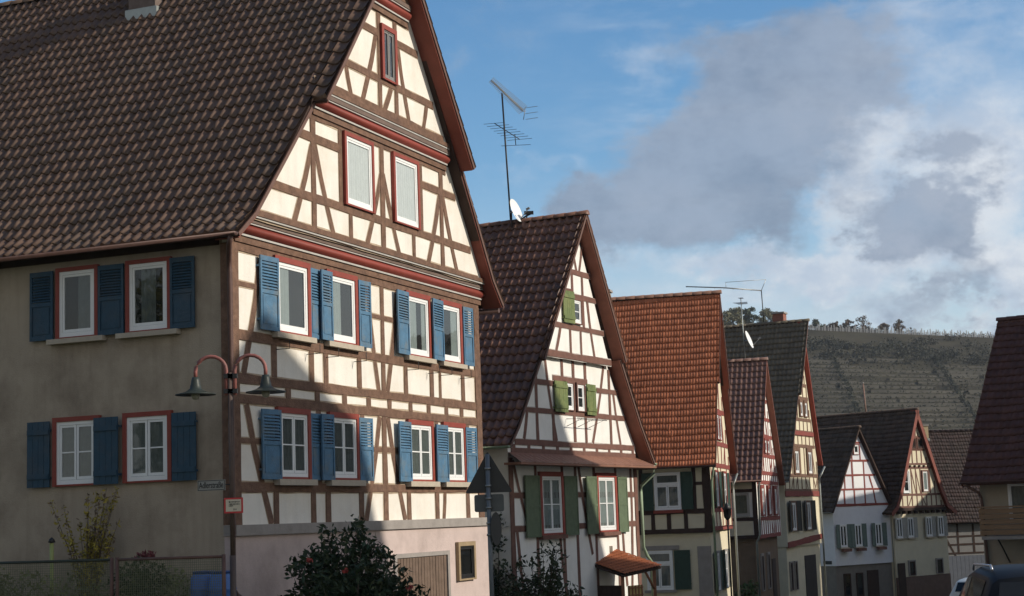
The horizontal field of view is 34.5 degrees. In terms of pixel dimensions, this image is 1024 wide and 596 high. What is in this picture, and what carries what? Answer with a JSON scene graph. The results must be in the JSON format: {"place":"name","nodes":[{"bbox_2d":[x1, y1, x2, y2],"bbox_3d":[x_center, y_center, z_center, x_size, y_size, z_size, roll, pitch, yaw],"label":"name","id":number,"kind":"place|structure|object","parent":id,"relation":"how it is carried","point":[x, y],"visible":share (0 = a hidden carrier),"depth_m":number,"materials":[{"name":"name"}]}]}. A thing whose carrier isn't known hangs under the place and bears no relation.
{"place":"outdoors","nodes":[
{"label":"outdoors","id":0,"kind":"place"},
{"bbox_2d":[0,0,1023,336],"label":"sky","id":1,"kind":"structure","parent":0,"point":[853,158],"materials":[{"name":"blue"}]},
{"bbox_2d":[609,289,739,595],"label":"half timbered house","id":2,"kind":"structure","parent":0,"point":[676,363],"depth_m":63.22,"materials":[{"name":"orange tile"}]},
{"bbox_2d":[645,550,676,592],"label":"window","id":3,"kind":"structure","parent":2,"relation":"in","point":[665,575],"depth_m":61.68,"materials":[{"name":"white paint"}]},
{"bbox_2d":[653,472,682,513],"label":"window","id":4,"kind":"structure","parent":2,"relation":"in","point":[667,486],"depth_m":61.90,"materials":[{"name":"white paint"}]},
{"bbox_2d":[714,470,719,506],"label":"window","id":5,"kind":"structure","parent":2,"relation":"in","point":[717,471],"depth_m":63.19,"materials":[{"name":"white paint"}]},
{"bbox_2d":[717,413,719,439],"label":"window","id":6,"kind":"structure","parent":2,"relation":"in","point":[718,422],"depth_m":64.66,"materials":[{"name":"white paint"}]},
{"bbox_2d":[717,550,721,590],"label":"window","id":7,"kind":"structure","parent":2,"relation":"in","point":[718,552],"depth_m":62.85,"materials":[{"name":"grey glass"}]},
{"bbox_2d":[719,413,722,440],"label":"window","id":8,"kind":"structure","parent":2,"relation":"in","point":[720,416],"depth_m":65.37,"materials":[{"name":"white paint"}]},
{"bbox_2d":[721,471,727,506],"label":"window","id":9,"kind":"structure","parent":2,"relation":"in","point":[725,474],"depth_m":65.57,"materials":[{"name":"white paint"}]},
{"bbox_2d":[723,549,729,587],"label":"window","id":10,"kind":"structure","parent":2,"relation":"in","point":[726,550],"depth_m":65.25,"materials":[{"name":"white paint"}]},
{"bbox_2d":[727,357,784,595],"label":"half timbered house","id":11,"kind":"structure","parent":0,"point":[760,480],"depth_m":74.68,"materials":[{"name":"white paint"}]},
{"bbox_2d":[731,493,749,516],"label":"window","id":12,"kind":"structure","parent":11,"relation":"in","point":[742,503],"depth_m":72.54,"materials":[{"name":"grey glass"}]},
{"bbox_2d":[736,298,746,357],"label":"tv aerial","id":13,"kind":"object","parent":11,"relation":"on","point":[738,303],"visible":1,"depth_m":77.35,"materials":[{"name":"metal"}]},
{"bbox_2d":[760,485,765,515],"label":"window","id":14,"kind":"structure","parent":11,"relation":"in","point":[762,487],"depth_m":73.79,"materials":[{"name":"white paint"}]},
{"bbox_2d":[760,553,765,591],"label":"window","id":15,"kind":"structure","parent":11,"relation":"in","point":[762,562],"depth_m":73.57,"materials":[{"name":"grey glass"}]},
{"bbox_2d":[766,552,771,588],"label":"window","id":16,"kind":"structure","parent":11,"relation":"in","point":[768,559],"depth_m":75.45,"materials":[{"name":"grey glass"}]},
{"bbox_2d":[766,485,772,515],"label":"window","id":17,"kind":"structure","parent":11,"relation":"in","point":[769,496],"depth_m":75.94,"materials":[{"name":"white paint"}]},
{"bbox_2d":[771,558,777,595],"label":"door","id":18,"kind":"structure","parent":11,"relation":"in","point":[774,575],"depth_m":77.36,"materials":[{"name":"brown wood"}]},
{"bbox_2d":[772,486,778,514],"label":"window","id":19,"kind":"structure","parent":11,"relation":"in","point":[775,496],"depth_m":78.01,"materials":[{"name":"white paint"}]},
{"bbox_2d":[724,311,826,595],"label":"half timbered house","id":20,"kind":"structure","parent":0,"point":[781,343],"depth_m":87.06,"materials":[{"name":"beige paint"}]},
{"bbox_2d":[686,279,765,321],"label":"tv aerial","id":21,"kind":"object","parent":20,"relation":"attached to","point":[737,288],"visible":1,"depth_m":89.50,"materials":[{"name":"metal"}]},
{"bbox_2d":[789,561,794,590],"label":"window","id":22,"kind":"structure","parent":20,"relation":"in","point":[791,569],"depth_m":83.39,"materials":[{"name":"grey glass"}]},
{"bbox_2d":[791,501,797,530],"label":"window","id":23,"kind":"structure","parent":20,"relation":"in","point":[793,503],"depth_m":84.52,"materials":[{"name":"white paint"}]},
{"bbox_2d":[793,561,798,589],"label":"window","id":24,"kind":"structure","parent":20,"relation":"in","point":[796,577],"depth_m":84.15,"materials":[{"name":"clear glass"}]},
{"bbox_2d":[793,447,800,473],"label":"window","id":25,"kind":"structure","parent":20,"relation":"in","point":[796,452],"depth_m":85.72,"materials":[{"name":"white paint"}]},
{"bbox_2d":[798,399,803,416],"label":"window","id":26,"kind":"structure","parent":20,"relation":"in","point":[800,402],"depth_m":87.29,"materials":[{"name":"white paint"}]},
{"bbox_2d":[803,400,808,417],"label":"window","id":27,"kind":"structure","parent":20,"relation":"in","point":[805,403],"depth_m":88.25,"materials":[{"name":"white paint"}]},
{"bbox_2d":[805,448,813,474],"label":"window","id":28,"kind":"structure","parent":20,"relation":"in","point":[809,452],"depth_m":87.99,"materials":[{"name":"white paint"}]},
{"bbox_2d":[806,500,812,529],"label":"window","id":29,"kind":"structure","parent":20,"relation":"in","point":[808,502],"depth_m":87.07,"materials":[{"name":"grey glass"}]},
{"bbox_2d":[807,329,993,428],"bbox_3d":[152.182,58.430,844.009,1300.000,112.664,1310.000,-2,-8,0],"label":"hill","id":30,"kind":"structure","parent":0,"point":[861,337],"depth_m":557.21,"materials":[{"name":"green plant"}]},
{"bbox_2d":[722,306,751,325],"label":"tree","id":31,"kind":"object","parent":30,"relation":"on","point":[731,316],"visible":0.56,"depth_m":600.72,"materials":[{"name":"green plant"}]},
{"bbox_2d":[742,306,759,323],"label":"tree","id":32,"kind":"object","parent":30,"relation":"on","point":[747,314],"visible":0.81,"depth_m":609.32,"materials":[{"name":"green plant"}]},
{"bbox_2d":[756,307,777,322],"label":"tree","id":33,"kind":"object","parent":30,"relation":"on","point":[768,314],"visible":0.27,"depth_m":600.21,"materials":[{"name":"green plant"}]},
{"bbox_2d":[808,319,824,328],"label":"tree","id":34,"kind":"object","parent":30,"relation":"on","point":[815,322],"visible":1,"depth_m":616.14,"materials":[{"name":"green plant"}]},
{"bbox_2d":[855,315,871,329],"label":"tree","id":35,"kind":"object","parent":30,"relation":"on","point":[862,322],"visible":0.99,"depth_m":616.32,"materials":[{"name":"green plant"}]},
{"bbox_2d":[734,323,994,369],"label":"hillside scrub","id":36,"kind":"object","parent":30,"relation":"on","point":[900,352],"visible":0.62,"depth_m":577.25,"materials":[{"name":"green plant"}]},
{"bbox_2d":[808,357,986,429],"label":"terrace walls","id":37,"kind":"structure","parent":30,"relation":"on","point":[928,407],"depth_m":518.04,"materials":[{"name":"stone"}]},
{"bbox_2d":[890,319,905,331],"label":"tree","id":38,"kind":"object","parent":30,"relation":"on","point":[898,325],"visible":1,"depth_m":615.83,"materials":[{"name":"green plant"}]},
{"bbox_2d":[809,354,987,429],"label":"vine rows","id":39,"kind":"object","parent":30,"relation":"on","point":[900,388],"visible":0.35,"depth_m":525.89,"materials":[{"name":"green plant"}]},
{"bbox_2d":[809,324,992,337],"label":"vineyard fence","id":40,"kind":"object","parent":30,"relation":"on","point":[885,331],"visible":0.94,"depth_m":612.03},
{"bbox_2d":[827,351,975,421],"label":"hedge lines","id":41,"kind":"object","parent":30,"relation":"on","point":[937,361],"visible":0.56,"depth_m":521.10,"materials":[{"name":"green plant"}]},
{"bbox_3d":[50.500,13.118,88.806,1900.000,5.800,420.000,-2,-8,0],"label":"ground","id":42,"kind":"structure","parent":0,"visible":0},
{"bbox_2d":[175,353,285,595],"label":"street lamp","id":43,"kind":"object","parent":42,"relation":"on","point":[265,389],"visible":1,"depth_m":29.29,"materials":[{"name":"metal"}]},
{"bbox_2d":[197,479,229,490],"bbox_3d":[-5.286,3.315,29.227,0.656,0.190,0.037,-5,-8,20],"label":"street sign","id":44,"kind":"object","parent":43,"relation":"attached to","point":[210,485],"visible":1,"depth_m":29.23,"materials":[{"name":"white metal"}]},
{"bbox_2d":[224,497,242,513],"bbox_3d":[-4.893,3.648,29.026,0.330,0.270,0.062,-2,-8,0],"label":"notice board","id":45,"kind":"object","parent":43,"relation":"attached to","point":[233,505],"visible":1,"depth_m":29.00,"materials":[{"name":"beige paper"}]},
{"bbox_2d":[0,0,504,595],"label":"half timbered house","id":46,"kind":"structure","parent":42,"relation":"on","point":[280,188],"depth_m":34.48,"materials":[{"name":"beige paint"}]},
{"bbox_2d":[46,264,106,344],"bbox_3d":[-8.598,0.126,32.570,1.330,1.520,0.159,-5,-8,22],"label":"window","id":47,"kind":"structure","parent":46,"relation":"in","point":[76,287],"depth_m":32.62,"materials":[{"name":"white paint"}]},
{"bbox_2d":[52,415,101,486],"bbox_3d":[-8.500,2.990,32.228,1.110,1.350,0.084,-5,-8,22],"label":"window","id":48,"kind":"structure","parent":46,"relation":"in","point":[72,437],"depth_m":32.26,"materials":[{"name":"white paint"}]},
{"bbox_2d":[122,410,172,483],"bbox_3d":[-6.974,2.852,31.605,1.110,1.350,0.084,-5,-8,22],"label":"window","id":49,"kind":"structure","parent":46,"relation":"in","point":[146,436],"depth_m":31.62,"materials":[{"name":"white paint"}]},
{"bbox_2d":[115,256,180,338],"bbox_3d":[-7.051,-0.013,31.942,1.400,1.520,0.159,-5,-8,22],"label":"window","id":50,"kind":"structure","parent":46,"relation":"in","point":[147,281],"depth_m":31.99,"materials":[{"name":"white paint"}]},
{"bbox_2d":[271,255,316,343],"bbox_3d":[-4.419,0.033,33.438,0.159,1.660,1.580,-5,-8,22],"label":"window","id":51,"kind":"structure","parent":46,"relation":"in","point":[294,275],"depth_m":33.57,"materials":[{"name":"white paint"}]},
{"bbox_2d":[273,406,317,485],"bbox_3d":[-4.330,2.971,33.006,0.159,1.540,1.500,-5,-8,22],"label":"window","id":52,"kind":"structure","parent":46,"relation":"in","point":[296,422],"depth_m":33.10,"materials":[{"name":"white paint"}]},
{"bbox_2d":[323,268,363,351],"bbox_3d":[-3.615,0.269,35.368,0.159,1.650,1.550,-5,-8,22],"label":"window","id":53,"kind":"structure","parent":46,"relation":"in","point":[345,286],"depth_m":35.55,"materials":[{"name":"white paint"}]},
{"bbox_2d":[325,411,365,485],"bbox_3d":[-3.523,3.202,34.942,0.159,1.540,1.520,-5,-8,22],"label":"window","id":54,"kind":"structure","parent":46,"relation":"in","point":[347,441],"depth_m":35.05,"materials":[{"name":"white paint"}]},
{"bbox_2d":[342,130,375,213],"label":"window","id":55,"kind":"structure","parent":46,"relation":"in","point":[357,151],"depth_m":36.24,"materials":[{"name":"white paint"}]},
{"bbox_2d":[379,23,397,85],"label":"window","id":56,"kind":"structure","parent":46,"relation":"in","point":[388,51],"depth_m":37.81,"materials":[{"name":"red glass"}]},
{"bbox_2d":[390,151,420,229],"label":"window","id":57,"kind":"structure","parent":46,"relation":"in","point":[405,171],"depth_m":38.39,"materials":[{"name":"white paint"}]},
{"bbox_2d":[403,290,436,363],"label":"window","id":58,"kind":"structure","parent":46,"relation":"in","point":[419,304],"depth_m":38.97,"materials":[{"name":"white paint"}]},
{"bbox_2d":[393,550,450,595],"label":"garage door","id":59,"kind":"structure","parent":46,"relation":"in","point":[433,572],"depth_m":38.12,"materials":[{"name":"brown wood"}]},
{"bbox_2d":[405,419,439,486],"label":"window","id":60,"kind":"structure","parent":46,"relation":"in","point":[423,446],"depth_m":38.49,"materials":[{"name":"white paint"}]},
{"bbox_2d":[438,299,467,369],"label":"window","id":61,"kind":"structure","parent":46,"relation":"in","point":[453,331],"depth_m":40.67,"materials":[{"name":"white paint"}]},
{"bbox_2d":[441,422,470,486],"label":"window","id":62,"kind":"structure","parent":46,"relation":"in","point":[456,431],"depth_m":40.28,"materials":[{"name":"white paint"}]},
{"bbox_2d":[455,541,476,580],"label":"window","id":63,"kind":"structure","parent":46,"relation":"in","point":[466,569],"depth_m":40.06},
{"bbox_2d":[277,514,430,595],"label":"rhododendron","id":64,"kind":"object","parent":42,"relation":"on","point":[327,578],"visible":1,"depth_m":29.65,"materials":[{"name":"green plant"}]},
{"bbox_2d":[466,452,511,595],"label":"traffic sign","id":65,"kind":"object","parent":42,"relation":"on","point":[488,479],"visible":1,"depth_m":28.86,"materials":[{"name":"metal"}]},
{"bbox_2d":[492,512,515,595],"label":"climbing bush","id":66,"kind":"object","parent":42,"relation":"on","point":[498,585],"visible":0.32,"depth_m":46.42,"materials":[{"name":"green plant"}]},
{"bbox_2d":[493,539,586,595],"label":"shrub","id":67,"kind":"object","parent":42,"relation":"on","point":[551,588],"visible":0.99,"depth_m":45.69,"materials":[{"name":"green plant"}]},
{"bbox_2d":[479,210,656,595],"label":"half timbered house","id":68,"kind":"structure","parent":42,"relation":"on","point":[567,446],"depth_m":50.77,"materials":[{"name":"white paint"}]},
{"bbox_2d":[487,79,537,219],"bbox_3d":[0.022,-4.622,53.416,1.722,5.163,0.589,1,-8,-19],"label":"tv aerial","id":69,"kind":"object","parent":68,"relation":"on","point":[511,100],"visible":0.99,"depth_m":53.56,"materials":[{"name":"metal"}]},
{"bbox_2d":[510,199,529,227],"bbox_3d":[0.183,-2.662,52.712,0.612,1.081,0.642,2,-9,-28],"label":"satellite dish","id":70,"kind":"object","parent":68,"relation":"attached to","point":[516,211],"visible":1,"depth_m":52.88,"materials":[{"name":"metal"}]},
{"bbox_2d":[537,471,567,539],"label":"window","id":71,"kind":"structure","parent":68,"relation":"in","point":[552,509],"depth_m":48.98,"materials":[{"name":"white paint"}]},
{"bbox_2d":[566,381,574,410],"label":"window","id":72,"kind":"structure","parent":68,"relation":"in","point":[571,389],"depth_m":50.86,"materials":[{"name":"white paint"}]},
{"bbox_2d":[575,298,582,324],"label":"window","id":73,"kind":"structure","parent":68,"relation":"in","point":[578,302],"depth_m":51.58,"materials":[{"name":"white paint"}]},
{"bbox_2d":[575,382,585,411],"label":"window","id":74,"kind":"structure","parent":68,"relation":"in","point":[580,394],"depth_m":51.49,"materials":[{"name":"white paint"}]},
{"bbox_2d":[595,473,620,535],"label":"window","id":75,"kind":"structure","parent":68,"relation":"in","point":[606,482],"depth_m":52.54,"materials":[{"name":"white paint"}]},
{"bbox_2d":[595,546,661,595],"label":"wooden shelter","id":76,"kind":"object","parent":42,"relation":"on","point":[621,564],"visible":0.89,"depth_m":51.51,"materials":[{"name":"orange tile"}]},
{"bbox_2d":[722,496,732,595],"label":"lantern post","id":77,"kind":"object","parent":42,"relation":"on","point":[726,508],"visible":1,"depth_m":60.82,"materials":[{"name":"metal"}]},
{"bbox_2d":[735,579,760,595],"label":"shrub","id":78,"kind":"object","parent":42,"relation":"on","point":[750,586],"visible":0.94,"depth_m":70.44,"materials":[{"name":"green plant"}]},
{"bbox_2d":[817,425,895,595],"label":"gabled house","id":79,"kind":"structure","parent":42,"relation":"on","point":[857,527],"depth_m":98.56,"materials":[{"name":"white paint"}]},
{"bbox_2d":[840,525,849,548],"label":"window","id":80,"kind":"structure","parent":79,"relation":"in","point":[843,528],"depth_m":97.35,"materials":[{"name":"white paint"}]},
{"bbox_2d":[843,573,851,595],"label":"window","id":81,"kind":"structure","parent":79,"relation":"in","point":[847,577],"depth_m":97.21,"materials":[{"name":"black glass"}]},
{"bbox_2d":[853,444,859,454],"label":"window","id":82,"kind":"structure","parent":79,"relation":"in","point":[856,451],"depth_m":99.03,"materials":[{"name":"white paint"}]},
{"bbox_2d":[855,524,863,547],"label":"window","id":83,"kind":"structure","parent":79,"relation":"in","point":[858,527],"depth_m":98.16,"materials":[{"name":"white paint"}]},
{"bbox_2d":[856,572,864,595],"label":"window","id":84,"kind":"structure","parent":79,"relation":"in","point":[859,576],"depth_m":97.88,"materials":[{"name":"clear glass"}]},
{"bbox_2d":[867,570,879,595],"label":"door","id":85,"kind":"structure","parent":79,"relation":"in","point":[872,575],"depth_m":98.57,"materials":[{"name":"brown wood"}]},
{"bbox_2d":[875,523,883,546],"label":"window","id":86,"kind":"structure","parent":79,"relation":"in","point":[878,526],"depth_m":99.30,"materials":[{"name":"white paint"}]},
{"bbox_2d":[816,407,957,595],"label":"gabled house","id":87,"kind":"structure","parent":42,"relation":"on","point":[918,508],"depth_m":102.20,"materials":[{"name":"beige paint"}]},
{"bbox_2d":[896,518,903,539],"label":"window","id":88,"kind":"structure","parent":87,"relation":"in","point":[899,520],"depth_m":100.29,"materials":[{"name":"white paint"}]},
{"bbox_2d":[898,563,906,595],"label":"door","id":89,"kind":"structure","parent":87,"relation":"in","point":[901,566],"depth_m":99.76,"materials":[{"name":"brown wood"}]},
{"bbox_2d":[903,470,910,492],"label":"window","id":90,"kind":"structure","parent":87,"relation":"in","point":[907,489],"depth_m":101.20,"materials":[{"name":"white paint"}]},
{"bbox_2d":[908,517,915,538],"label":"window","id":91,"kind":"structure","parent":87,"relation":"in","point":[910,519],"depth_m":101.11,"materials":[{"name":"white paint"}]},
{"bbox_2d":[908,560,916,575],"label":"window","id":92,"kind":"structure","parent":87,"relation":"in","point":[912,571],"depth_m":100.69,"materials":[{"name":"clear glass"}]},
{"bbox_2d":[916,438,923,448],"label":"window","id":93,"kind":"structure","parent":87,"relation":"in","point":[919,441],"depth_m":102.60,"materials":[{"name":"brown glass"}]},
{"bbox_2d":[921,470,929,491],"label":"window","id":94,"kind":"structure","parent":87,"relation":"in","point":[924,473],"depth_m":102.52,"materials":[{"name":"white paint"}]},
{"bbox_2d":[926,516,933,537],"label":"window","id":95,"kind":"structure","parent":87,"relation":"in","point":[929,519],"depth_m":102.45,"materials":[{"name":"white paint"}]},
{"bbox_2d":[935,558,943,573],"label":"window","id":96,"kind":"structure","parent":87,"relation":"in","point":[939,561],"depth_m":102.71,"materials":[{"name":"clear glass"}]},
{"bbox_2d":[938,516,945,536],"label":"window","id":97,"kind":"structure","parent":87,"relation":"in","point":[940,518],"depth_m":103.33,"materials":[{"name":"white paint"}]},
{"bbox_2d":[923,424,984,588],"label":"half timbered barn","id":98,"kind":"structure","parent":42,"relation":"on","point":[949,448],"depth_m":112.90,"materials":[{"name":"red tile"}]},
{"bbox_2d":[959,315,1023,565],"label":"rendered house","id":99,"kind":"structure","parent":42,"relation":"on","point":[994,467],"depth_m":57.63,"materials":[{"name":"brown tile"}]},
{"bbox_2d":[1007,483,1023,523],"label":"window","id":100,"kind":"structure","parent":99,"relation":"in","point":[1015,491],"depth_m":56.70,"materials":[{"name":"white paint"}]},
{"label":"garden soil","id":101,"kind":"structure","parent":42,"relation":"on","visible":0},
{"bbox_2d":[48,537,54,593],"bbox_3d":[-8.578,5.279,30.756,0.140,1.630,0.133,-2,-8,0],"label":"garden stake","id":102,"kind":"object","parent":101,"relation":"on","point":[51,541],"visible":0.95,"depth_m":30.79,"materials":[{"name":"yellow paint"}]},
{"bbox_2d":[48,486,121,595],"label":"shrub","id":103,"kind":"object","parent":101,"relation":"on","point":[92,546],"visible":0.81,"depth_m":31.28,"materials":[{"name":"green plant"}]},
{"bbox_2d":[0,566,189,595],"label":"garden plants","id":104,"kind":"object","parent":101,"relation":"on","point":[66,593],"visible":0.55,"depth_m":30.57,"materials":[{"name":"green plant"}]},
{"bbox_2d":[107,549,173,595],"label":"flowering plant","id":105,"kind":"object","parent":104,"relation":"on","point":[145,554],"visible":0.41,"depth_m":30.07,"materials":[{"name":"green plant"}]},
{"bbox_2d":[191,571,210,595],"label":"rain barrel","id":106,"kind":"object","parent":101,"relation":"on","point":[200,582],"visible":0.48,"depth_m":29.80,"materials":[{"name":"blue plastic"}]},
{"bbox_2d":[208,570,236,595],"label":"rain barrel","id":107,"kind":"object","parent":101,"relation":"on","point":[219,585],"visible":0.43,"depth_m":29.43,"materials":[{"name":"blue plastic"}]},
{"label":"garden wall","id":108,"kind":"object","parent":42,"relation":"on","visible":0},
{"bbox_2d":[0,558,113,595],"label":"wire fence","id":109,"kind":"object","parent":108,"relation":"on","point":[110,569],"visible":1,"depth_m":29.97,"materials":[{"name":"green"}]},
{"bbox_2d":[115,554,225,595],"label":"wire fence","id":110,"kind":"object","parent":108,"relation":"on","point":[137,560],"visible":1,"depth_m":29.13,"materials":[{"name":"green"}]},
{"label":"road","id":111,"kind":"structure","parent":0,"visible":0},
{"bbox_2d":[949,577,967,595],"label":"parked car","id":112,"kind":"object","parent":111,"relation":"on","point":[957,588],"visible":0.14,"depth_m":51.74,"materials":[{"name":"white paint"}]},
{"bbox_2d":[959,563,1023,595],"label":"parked car","id":113,"kind":"object","parent":111,"relation":"on","point":[997,580],"visible":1,"depth_m":21.91,"materials":[{"name":"blue paint"}]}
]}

